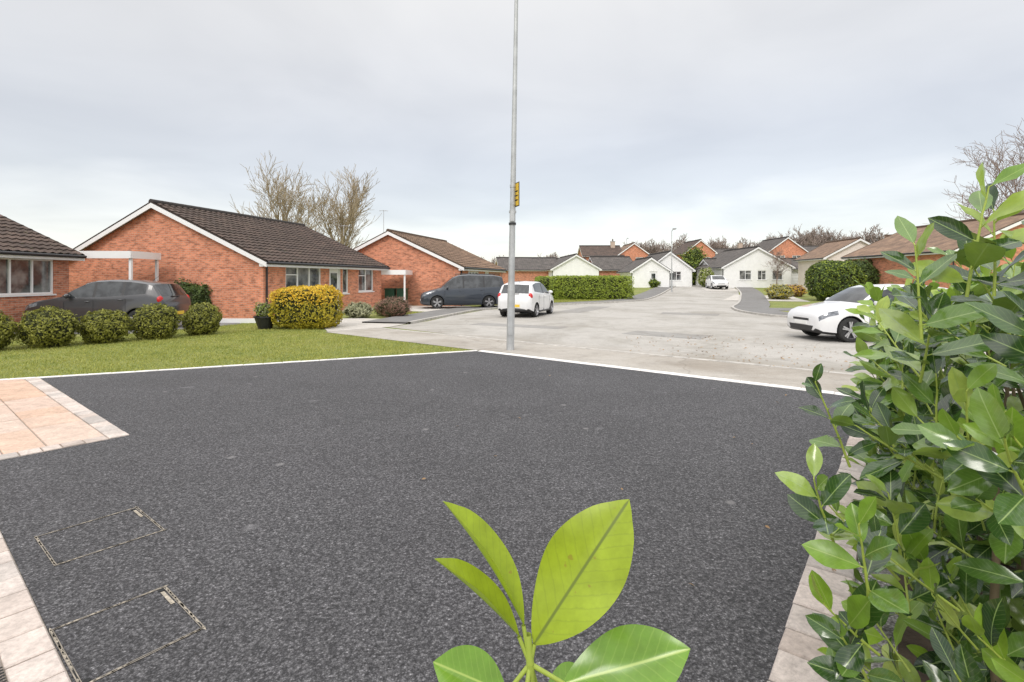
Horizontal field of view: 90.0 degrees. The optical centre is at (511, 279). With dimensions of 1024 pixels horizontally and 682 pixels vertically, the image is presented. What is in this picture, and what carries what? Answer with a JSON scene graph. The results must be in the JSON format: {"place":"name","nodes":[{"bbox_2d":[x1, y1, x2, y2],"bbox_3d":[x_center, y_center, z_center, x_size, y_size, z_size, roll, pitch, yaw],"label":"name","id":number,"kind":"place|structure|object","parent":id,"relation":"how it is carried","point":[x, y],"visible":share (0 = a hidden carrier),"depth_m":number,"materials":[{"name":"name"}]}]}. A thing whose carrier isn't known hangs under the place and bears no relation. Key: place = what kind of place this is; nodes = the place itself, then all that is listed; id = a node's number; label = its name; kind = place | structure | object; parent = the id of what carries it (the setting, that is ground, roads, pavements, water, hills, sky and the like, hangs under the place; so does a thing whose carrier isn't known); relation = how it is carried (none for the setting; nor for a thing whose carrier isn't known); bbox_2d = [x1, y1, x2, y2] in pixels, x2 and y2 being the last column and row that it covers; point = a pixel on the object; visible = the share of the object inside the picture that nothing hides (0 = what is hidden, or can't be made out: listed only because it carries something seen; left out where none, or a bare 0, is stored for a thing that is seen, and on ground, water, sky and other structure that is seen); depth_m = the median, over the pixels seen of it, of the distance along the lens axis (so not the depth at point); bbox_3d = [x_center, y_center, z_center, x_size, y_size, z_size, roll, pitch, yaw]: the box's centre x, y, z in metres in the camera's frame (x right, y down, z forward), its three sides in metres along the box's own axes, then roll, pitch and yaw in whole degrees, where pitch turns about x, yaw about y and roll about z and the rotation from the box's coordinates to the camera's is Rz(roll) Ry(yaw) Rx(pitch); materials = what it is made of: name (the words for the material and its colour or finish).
{"place":"outdoors","nodes":[
{"label":"outdoors","id":0,"kind":"place"},
{"bbox_2d":[14,320,240,333],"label":"asphalt driveway","id":1,"kind":"structure","parent":0,"point":[180,325],"depth_m":17.60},
{"bbox_2d":[24,276,190,329],"bbox_3d":[-13.092,0.725,16.750,4.294,1.734,2.160,0,0,-4],"label":"grey hatchback","id":2,"kind":"object","parent":1,"relation":"on","point":[129,296],"visible":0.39,"depth_m":15.98,"materials":[{"name":"grey paint"}]},
{"bbox_2d":[78,251,160,280],"bbox_3d":[-15.570,0.275,19.785,2.900,2.650,1.630,0,0,0],"label":"carport","id":3,"kind":"object","parent":1,"relation":"on","point":[131,255],"visible":0.63,"depth_m":19.05,"materials":[{"name":"white plastic"}]},
{"bbox_2d":[325,318,406,330],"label":"concrete driveway","id":4,"kind":"structure","parent":0,"point":[350,323],"depth_m":17.97,"materials":[{"name":"concrete"}]},
{"bbox_2d":[373,306,471,311],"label":"driveway","id":5,"kind":"structure","parent":0,"point":[422,308],"depth_m":27.73,"materials":[{"name":"concrete"}]},
{"bbox_2d":[384,288,408,303],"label":"wheelie bins","id":6,"kind":"object","parent":5,"relation":"on","point":[390,292],"visible":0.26,"depth_m":30.40,"materials":[{"name":"plastic"}]},
{"bbox_2d":[381,270,412,300],"bbox_3d":[-7.220,0.535,29.985,2.400,2.130,2.030,0,0,0],"label":"carport","id":7,"kind":"object","parent":5,"relation":"on","point":[399,272],"visible":0.71,"depth_m":28.97,"materials":[{"name":"paint"}]},
{"bbox_2d":[420,274,503,308],"bbox_3d":[-2.742,0.589,28.602,4.694,2.005,2.230,0,0,-11],"label":"dark people carrier","id":8,"kind":"object","parent":5,"relation":"on","point":[476,289],"visible":0.89,"depth_m":27.80,"materials":[{"name":"blue paint"}]},
{"bbox_2d":[0,351,856,681],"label":"tarmac driveway","id":9,"kind":"structure","parent":0,"point":[304,517],"depth_m":3.56,"materials":[{"name":"asphalt"}]},
{"bbox_2d":[34,506,164,565],"bbox_3d":[-2.574,1.592,3.213,0.562,0.004,0.550,0,0,38],"label":"manhole cover","id":10,"kind":"object","parent":9,"relation":"on","point":[61,561],"visible":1,"depth_m":3.17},
{"bbox_2d":[49,585,205,681],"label":"manhole cover","id":11,"kind":"object","parent":9,"relation":"on","point":[161,591],"visible":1,"depth_m":2.30,"materials":[{"name":"metal"}]},
{"bbox_2d":[0,288,857,680],"bbox_3d":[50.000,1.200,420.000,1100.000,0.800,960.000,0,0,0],"label":"ground","id":12,"kind":"structure","parent":0,"point":[808,298],"depth_m":11.50,"materials":[{"name":"green plant"}]},
{"bbox_2d":[0,310,18,349],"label":"clipped shrub","id":13,"kind":"object","parent":12,"relation":"on","point":[7,328],"visible":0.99,"depth_m":11.49,"materials":[{"name":"green plant"}]},
{"bbox_2d":[0,531,71,681],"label":"sett edging","id":14,"kind":"object","parent":12,"relation":"on","point":[29,652],"visible":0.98,"depth_m":2.27,"materials":[{"name":"stone"}]},
{"bbox_2d":[0,214,86,326],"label":"brick bungalow","id":15,"kind":"object","parent":12,"relation":"on","point":[34,266],"visible":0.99,"depth_m":16.94,"materials":[{"name":"brick"}]},
{"bbox_2d":[0,251,86,296],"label":"house trim","id":16,"kind":"structure","parent":15,"relation":"in","point":[21,273],"depth_m":16.66,"materials":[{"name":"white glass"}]},
{"bbox_2d":[13,305,80,347],"bbox_3d":[-10.929,1.136,12.085,1.206,1.052,1.193,0,0,0],"label":"clipped shrub","id":17,"kind":"object","parent":12,"relation":"on","point":[48,326],"visible":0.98,"depth_m":11.83,"materials":[{"name":"green plant"}]},
{"bbox_2d":[0,377,128,459],"bbox_3d":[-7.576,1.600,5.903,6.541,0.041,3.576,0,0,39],"label":"sandstone patio","id":18,"kind":"structure","parent":12,"relation":"on","point":[46,420],"depth_m":5.69,"materials":[{"name":"stone"}]},
{"bbox_2d":[77,308,132,343],"bbox_3d":[-10.294,1.195,12.932,1.180,0.927,1.135,0,0,0],"label":"clipped shrub","id":19,"kind":"object","parent":12,"relation":"on","point":[102,326],"visible":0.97,"depth_m":12.69,"materials":[{"name":"green plant"}]},
{"bbox_2d":[129,303,183,339],"bbox_3d":[-9.613,1.150,13.795,1.144,1.028,1.160,0,0,0],"label":"clipped shrub","id":20,"kind":"object","parent":12,"relation":"on","point":[158,321],"visible":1,"depth_m":13.51,"materials":[{"name":"green plant"}]},
{"bbox_2d":[174,278,212,306],"bbox_3d":[-12.982,0.789,20.615,2.276,1.716,1.068,0,0,0],"label":"evergreen shrub","id":21,"kind":"object","parent":12,"relation":"on","point":[197,293],"visible":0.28,"depth_m":20.36,"materials":[{"name":"plant"}]},
{"bbox_2d":[181,302,222,335],"bbox_3d":[-8.960,1.141,14.785,1.080,1.038,1.076,0,0,0],"label":"clipped shrub","id":22,"kind":"object","parent":12,"relation":"on","point":[204,318],"visible":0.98,"depth_m":14.54,"materials":[{"name":"green plant"}]},
{"bbox_2d":[69,199,389,317],"bbox_3d":[-13.643,-0.707,25.813,11.410,5.214,9.804,0,0,14],"label":"brick bungalow","id":23,"kind":"object","parent":12,"relation":"on","point":[240,264],"visible":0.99,"depth_m":21.53,"materials":[{"name":"brick"}]},
{"bbox_2d":[75,203,389,310],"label":"house trim","id":24,"kind":"structure","parent":23,"relation":"in","point":[298,274],"depth_m":22.03,"materials":[{"name":"white plastic"}]},
{"bbox_2d":[0,322,468,378],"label":"lawn grass","id":25,"kind":"structure","parent":12,"relation":"on","point":[205,346],"depth_m":11.46,"materials":[{"name":"plant"}]},
{"bbox_2d":[220,318,255,322],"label":"white edging wall","id":26,"kind":"structure","parent":12,"relation":"on","point":[237,320],"depth_m":18.70,"materials":[{"name":"concrete"}]},
{"bbox_2d":[0,350,476,379],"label":"lawn edging","id":27,"kind":"object","parent":12,"relation":"on","point":[231,365],"visible":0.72,"depth_m":9.36,"materials":[{"name":"concrete"}]},
{"bbox_2d":[253,302,275,328],"bbox_3d":[-7.943,1.155,16.508,0.714,0.890,0.738,0,0,0],"label":"planter pot","id":28,"kind":"object","parent":12,"relation":"on","point":[262,318],"visible":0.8,"depth_m":16.29,"materials":[{"name":"black plastic"}]},
{"bbox_2d":[230,153,347,241],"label":"bare tree","id":29,"kind":"object","parent":12,"relation":"on","point":[284,198],"visible":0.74,"depth_m":49.84,"materials":[{"name":"beige plant"}]},
{"bbox_2d":[267,284,344,328],"bbox_3d":[-6.750,0.889,16.908,2.278,1.469,1.786,0,0,0],"label":"golden shrub","id":30,"kind":"object","parent":12,"relation":"on","point":[304,307],"visible":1,"depth_m":16.25,"materials":[{"name":"yellow plant"}]},
{"bbox_2d":[298,165,381,247],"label":"bare tree","id":31,"kind":"object","parent":12,"relation":"on","point":[342,219],"visible":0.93,"depth_m":48.02,"materials":[{"name":"beige plant"}]},
{"bbox_2d":[342,301,372,317],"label":"pale shrub","id":32,"kind":"object","parent":12,"relation":"on","point":[357,310],"visible":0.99,"depth_m":21.04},
{"bbox_2d":[373,296,411,317],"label":"twiggy shrub","id":33,"kind":"object","parent":12,"relation":"on","point":[392,307],"visible":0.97,"depth_m":21.32,"materials":[{"name":"plant"}]},
{"bbox_2d":[353,229,506,305],"bbox_3d":[-6.431,-0.602,36.006,10.110,5.004,9.504,0,0,14],"label":"brick bungalow","id":34,"kind":"object","parent":12,"relation":"on","point":[432,263],"visible":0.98,"depth_m":31.48,"materials":[{"name":"brick"}]},
{"bbox_2d":[354,231,506,305],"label":"house trim","id":35,"kind":"structure","parent":34,"relation":"in","point":[470,270],"depth_m":31.31,"materials":[{"name":"white plastic"}]},
{"bbox_2d":[495,257,556,283],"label":"bungalow","id":36,"kind":"object","parent":12,"relation":"on","point":[529,268],"visible":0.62,"depth_m":69.14,"materials":[{"name":"red brick"}]},
{"bbox_2d":[535,275,554,296],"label":"privet hedge","id":37,"kind":"object","parent":12,"relation":"on","point":[544,281],"visible":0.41,"depth_m":39.80,"materials":[{"name":"green plant"}]},
{"bbox_2d":[433,499,689,681],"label":"laurel sapling","id":38,"kind":"object","parent":12,"relation":"on","point":[584,568],"visible":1,"depth_m":0.45,"materials":[{"name":"green plant"}]},
{"bbox_2d":[546,253,602,277],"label":"white bungalow","id":39,"kind":"object","parent":12,"relation":"on","point":[575,264],"visible":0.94,"depth_m":65.72,"materials":[{"name":"grey paint"}]},
{"bbox_2d":[546,255,602,275],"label":"house trim","id":40,"kind":"structure","parent":39,"relation":"in","point":[600,269],"depth_m":65.49,"materials":[{"name":"white plastic"}]},
{"bbox_2d":[554,299,613,302],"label":"verge grass","id":41,"kind":"structure","parent":12,"relation":"on","point":[565,300],"depth_m":37.52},
{"bbox_2d":[548,275,634,299],"bbox_3d":[6.097,0.641,39.594,6.933,2.042,1.736,0,0,0],"label":"privet hedge","id":42,"kind":"object","parent":12,"relation":"on","point":[589,287],"visible":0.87,"depth_m":38.92,"materials":[{"name":"green plant"}]},
{"bbox_2d":[588,256,632,275],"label":"bungalow","id":43,"kind":"object","parent":12,"relation":"on","point":[610,265],"visible":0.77,"depth_m":73.97,"materials":[{"name":"tile"}]},
{"bbox_2d":[588,258,619,270],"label":"house trim","id":44,"kind":"structure","parent":43,"relation":"in","point":[589,258],"depth_m":71.73,"materials":[{"name":"white plastic"}]},
{"bbox_2d":[620,244,648,260],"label":"walls","id":45,"kind":"structure","parent":12,"relation":"on","point":[634,251],"depth_m":86.00,"materials":[{"name":"orange brick"}]},
{"bbox_2d":[618,243,648,258],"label":"house trim","id":46,"kind":"structure","parent":45,"relation":"attached to","point":[636,245],"depth_m":85.75,"materials":[{"name":"white plastic"}]},
{"bbox_2d":[619,242,649,253],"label":"roof","id":47,"kind":"structure","parent":45,"relation":"on","point":[624,247],"depth_m":87.45,"materials":[{"name":"red tile"}]},
{"bbox_2d":[616,256,673,287],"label":"white bungalow","id":48,"kind":"object","parent":12,"relation":"on","point":[643,271],"visible":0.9,"depth_m":59.50,"materials":[{"name":"paint"}]},
{"bbox_2d":[616,258,673,286],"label":"house trim","id":49,"kind":"structure","parent":48,"relation":"in","point":[653,274],"depth_m":59.57,"materials":[{"name":"paint"}]},
{"bbox_2d":[648,278,660,287],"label":"evergreen shrub","id":50,"kind":"object","parent":12,"relation":"on","point":[654,283],"visible":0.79,"depth_m":59.35,"materials":[{"name":"green plant"}]},
{"bbox_2d":[480,350,848,395],"bbox_3d":[2.875,1.615,8.478,9.234,0.070,0.154,0,0,39],"label":"road edging","id":51,"kind":"object","parent":12,"relation":"on","point":[745,382],"visible":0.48,"depth_m":8.59,"materials":[{"name":"concrete"}]},
{"bbox_2d":[647,250,695,286],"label":"white bungalow","id":52,"kind":"object","parent":12,"relation":"on","point":[682,273],"visible":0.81,"depth_m":62.00,"materials":[{"name":"grey paint"}]},
{"bbox_2d":[658,252,695,279],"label":"house trim","id":53,"kind":"structure","parent":52,"relation":"in","point":[676,275],"depth_m":62.03,"materials":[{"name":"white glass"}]},
{"bbox_2d":[481,224,888,263],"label":"distant woodland","id":54,"kind":"object","parent":12,"relation":"on","point":[820,238],"visible":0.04,"depth_m":139.45,"materials":[{"name":"plant"}]},
{"bbox_2d":[680,246,707,284],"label":"evergreen tree","id":55,"kind":"object","parent":12,"relation":"on","point":[694,257],"visible":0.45,"depth_m":68.05,"materials":[{"name":"green plant"}]},
{"bbox_2d":[676,241,714,257],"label":"walls","id":56,"kind":"structure","parent":12,"relation":"on","point":[710,252],"depth_m":88.00,"materials":[{"name":"orange brick"}]},
{"bbox_2d":[672,239,717,253],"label":"roof","id":57,"kind":"structure","parent":56,"relation":"on","point":[683,247],"depth_m":91.48,"materials":[{"name":"brown tile"}]},
{"bbox_2d":[675,240,717,257],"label":"house trim","id":58,"kind":"structure","parent":56,"relation":"attached to","point":[697,243],"depth_m":87.75,"materials":[{"name":"white plastic"}]},
{"bbox_2d":[374,327,1022,391],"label":"dropped kerb","id":59,"kind":"structure","parent":12,"relation":"on","point":[644,353],"depth_m":10.73,"materials":[{"name":"concrete"}]},
{"bbox_2d":[697,267,714,286],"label":"evergreen shrub","id":60,"kind":"object","parent":12,"relation":"on","point":[704,273],"visible":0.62,"depth_m":60.09,"materials":[{"name":"green plant"}]},
{"bbox_2d":[699,258,716,265],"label":"white garage","id":61,"kind":"structure","parent":12,"relation":"on","point":[706,261],"depth_m":65.79,"materials":[{"name":"grey tile"}]},
{"bbox_2d":[695,246,795,287],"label":"white bungalow","id":62,"kind":"object","parent":12,"relation":"on","point":[744,267],"visible":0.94,"depth_m":59.00,"materials":[{"name":"paint"}]},
{"bbox_2d":[695,247,795,287],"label":"house trim","id":63,"kind":"structure","parent":62,"relation":"in","point":[743,274],"depth_m":59.03,"materials":[{"name":"white plastic"}]},
{"bbox_2d":[731,287,786,317],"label":"kerb","id":64,"kind":"structure","parent":12,"relation":"on","point":[749,312],"depth_m":23.80,"materials":[{"name":"concrete"}]},
{"bbox_2d":[763,284,794,298],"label":"golden shrub","id":65,"kind":"object","parent":12,"relation":"on","point":[776,291],"visible":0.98,"depth_m":39.03,"materials":[{"name":"yellow plant"}]},
{"bbox_2d":[765,247,793,283],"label":"bare tree","id":66,"kind":"object","parent":12,"relation":"on","point":[776,259],"visible":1,"depth_m":56.70,"materials":[{"name":"brown plant"}]},
{"bbox_2d":[770,239,806,257],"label":"walls","id":67,"kind":"structure","parent":12,"relation":"on","point":[789,247],"depth_m":84.00,"materials":[{"name":"orange brick"}]},
{"bbox_2d":[756,236,808,252],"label":"roof","id":68,"kind":"structure","parent":67,"relation":"on","point":[769,244],"depth_m":86.56,"materials":[{"name":"grey tile"}]},
{"bbox_2d":[768,237,807,257],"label":"house trim","id":69,"kind":"structure","parent":67,"relation":"attached to","point":[795,256],"depth_m":83.75,"materials":[{"name":"white plastic"}]},
{"bbox_2d":[781,258,797,284],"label":"white garage","id":70,"kind":"structure","parent":12,"relation":"on","point":[794,276],"depth_m":60.58,"materials":[{"name":"grey tile"}]},
{"bbox_2d":[791,268,797,284],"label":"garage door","id":71,"kind":"structure","parent":70,"relation":"in","point":[794,274],"depth_m":60.58,"materials":[{"name":"white plastic"}]},
{"bbox_2d":[787,283,806,296],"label":"golden shrub","id":72,"kind":"object","parent":12,"relation":"on","point":[798,290],"visible":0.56,"depth_m":42.93,"materials":[{"name":"yellow plant"}]},
{"bbox_2d":[767,436,869,681],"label":"sett edging","id":73,"kind":"object","parent":12,"relation":"on","point":[801,642],"visible":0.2,"depth_m":2.45,"materials":[{"name":"stone"}]},
{"bbox_2d":[793,237,871,289],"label":"bungalow","id":74,"kind":"object","parent":12,"relation":"on","point":[834,250],"visible":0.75,"depth_m":52.44,"materials":[{"name":"red tile"}]},
{"bbox_2d":[793,239,870,261],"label":"house trim","id":75,"kind":"structure","parent":74,"relation":"in","point":[862,240],"depth_m":50.33,"materials":[{"name":"white plastic"}]},
{"bbox_2d":[803,259,868,300],"bbox_3d":[23.590,0.051,37.479,3.847,3.133,3.500,0,0,0],"label":"round bush","id":76,"kind":"object","parent":12,"relation":"on","point":[825,279],"visible":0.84,"depth_m":36.39,"materials":[{"name":"green plant"}]},
{"bbox_2d":[846,257,880,283],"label":"evergreen shrub","id":77,"kind":"object","parent":12,"relation":"on","point":[869,269],"visible":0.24,"depth_m":37.52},
{"bbox_2d":[855,448,897,678],"bbox_3d":[2.170,1.595,3.026,0.185,0.001,9.004,0,0,37],"label":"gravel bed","id":78,"kind":"object","parent":12,"relation":"on","point":[888,627],"depth_m":2.34,"materials":[{"name":"gravel"}]},
{"bbox_2d":[841,212,1023,287],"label":"brick bungalow","id":79,"kind":"object","parent":12,"relation":"on","point":[898,242],"visible":0.3,"depth_m":35.06,"materials":[{"name":"red tile"}]},
{"bbox_2d":[841,220,1022,264],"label":"house trim","id":80,"kind":"structure","parent":79,"relation":"in","point":[1018,223],"depth_m":33.05,"materials":[{"name":"white plastic"}]},
{"bbox_2d":[898,537,1015,681],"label":"soil bed","id":81,"kind":"object","parent":12,"relation":"on","point":[911,636],"depth_m":2.26,"materials":[{"name":"soil"}]},
{"bbox_2d":[775,162,1023,681],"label":"laurel hedge","id":82,"kind":"object","parent":81,"relation":"on","point":[943,471],"visible":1,"depth_m":1.30,"materials":[{"name":"green plant"}]},
{"bbox_2d":[924,117,1023,223],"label":"bare tree","id":83,"kind":"object","parent":12,"relation":"on","point":[997,165],"visible":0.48,"depth_m":43.15,"materials":[{"name":"brown plant"}]},
{"bbox_2d":[0,0,1023,262],"label":"sky","id":84,"kind":"structure","parent":0,"point":[638,120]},
{"bbox_2d":[362,286,672,322],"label":"pavement","id":85,"kind":"structure","parent":0,"point":[655,291],"depth_m":25.23,"materials":[{"name":"concrete"}]},
{"bbox_2d":[329,328,1017,393],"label":"footpath","id":86,"kind":"structure","parent":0,"point":[827,381],"depth_m":10.03,"materials":[{"name":"concrete"}]},
{"bbox_2d":[506,0,518,349],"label":"street lamp","id":87,"kind":"object","parent":86,"relation":"on","point":[514,194],"visible":0.99,"depth_m":11.50,"materials":[{"name":"metal"}]},
{"bbox_2d":[390,285,1018,388],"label":"road","id":88,"kind":"structure","parent":0,"point":[607,327],"depth_m":15.95,"materials":[{"name":"concrete"}]},
{"bbox_2d":[469,323,565,328],"bbox_3d":[0.180,1.591,17.561,3.448,0.001,0.893,0,0,30],"label":"road repair patch","id":89,"kind":"object","parent":88,"relation":"on","point":[530,326],"visible":1,"depth_m":17.62,"materials":[{"name":"asphalt"}]},
{"bbox_2d":[498,279,553,316],"bbox_3d":[0.707,0.764,22.892,1.980,1.656,3.694,0,0,20],"label":"white hatchback","id":90,"kind":"object","parent":88,"relation":"on","point":[533,298],"visible":0.92,"depth_m":21.44,"materials":[{"name":"paint"}]},
{"bbox_2d":[407,286,675,323],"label":"kerb","id":91,"kind":"structure","parent":88,"relation":"on","point":[435,317],"depth_m":26.45,"materials":[{"name":"concrete"}]},
{"bbox_2d":[557,306,606,312],"bbox_3d":[3.892,1.591,27.282,1.341,0.001,6.174,0,0,25],"label":"road repair patch","id":92,"kind":"object","parent":88,"relation":"on","point":[583,309],"visible":1,"depth_m":26.94,"materials":[{"name":"concrete"}]},
{"bbox_2d":[422,335,856,584],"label":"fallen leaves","id":93,"kind":"object","parent":88,"relation":"on","point":[767,526],"visible":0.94,"depth_m":10.41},
{"bbox_2d":[622,331,712,338],"bbox_3d":[4.450,1.591,14.750,2.280,0.001,1.140,0,0,38],"label":"road repair patch","id":94,"kind":"object","parent":88,"relation":"on","point":[677,335],"visible":1,"depth_m":14.75,"materials":[{"name":"concrete"}]},
{"bbox_2d":[671,228,675,291],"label":"street lamp","id":95,"kind":"object","parent":88,"relation":"on","point":[671,258],"visible":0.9,"depth_m":49.97,"materials":[{"name":"metal"}]},
{"bbox_2d":[661,312,718,315],"bbox_3d":[8.150,1.591,23.600,2.594,0.001,1.386,0,0,27],"label":"road repair patch","id":96,"kind":"object","parent":88,"relation":"on","point":[690,313],"visible":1,"depth_m":23.79,"materials":[{"name":"concrete"}]},
{"bbox_2d":[787,284,947,341],"bbox_3d":[9.728,0.784,13.750,4.044,1.617,2.100,0,0,-2],"label":"white hatchback","id":97,"kind":"object","parent":88,"relation":"on","point":[831,315],"visible":0.48,"depth_m":13.14,"materials":[{"name":"paint"}]},
{"bbox_2d":[702,288,737,290],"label":"driveway","id":98,"kind":"structure","parent":0,"point":[718,289],"depth_m":54.79,"materials":[{"name":"concrete"}]},
{"bbox_2d":[705,275,728,288],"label":"silver hatchback","id":99,"kind":"object","parent":98,"relation":"on","point":[713,281],"visible":0.98,"depth_m":55.56,"materials":[{"name":"white paint"}]},
{"bbox_2d":[734,287,787,314],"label":"pavement","id":100,"kind":"structure","parent":0,"point":[754,300],"depth_m":32.52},
{"bbox_2d":[724,295,809,301],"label":"driveway","id":101,"kind":"structure","parent":0,"point":[735,297],"depth_m":38.97,"materials":[{"name":"concrete"}]},
{"bbox_2d":[771,308,792,310],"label":"driveway","id":102,"kind":"structure","parent":0,"point":[783,309],"depth_m":26.88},
{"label":"walls","id":103,"kind":"object","parent":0,"visible":0},
{"bbox_2d":[578,239,624,255],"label":"roof","id":104,"kind":"structure","parent":103,"relation":"on","point":[612,249],"depth_m":87.63,"materials":[{"name":"brown tile"}]},
{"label":"walls","id":105,"kind":"object","parent":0,"visible":0},
{"bbox_2d":[792,239,818,250],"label":"roof","id":106,"kind":"structure","parent":105,"relation":"on","point":[809,248],"depth_m":89.91,"materials":[{"name":"grey tile"}]},
{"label":"walls","id":107,"kind":"object","parent":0,"visible":0},
{"bbox_2d":[713,240,742,255],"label":"roof","id":108,"kind":"structure","parent":107,"relation":"on","point":[739,245],"depth_m":94.83,"materials":[{"name":"grey tile"}]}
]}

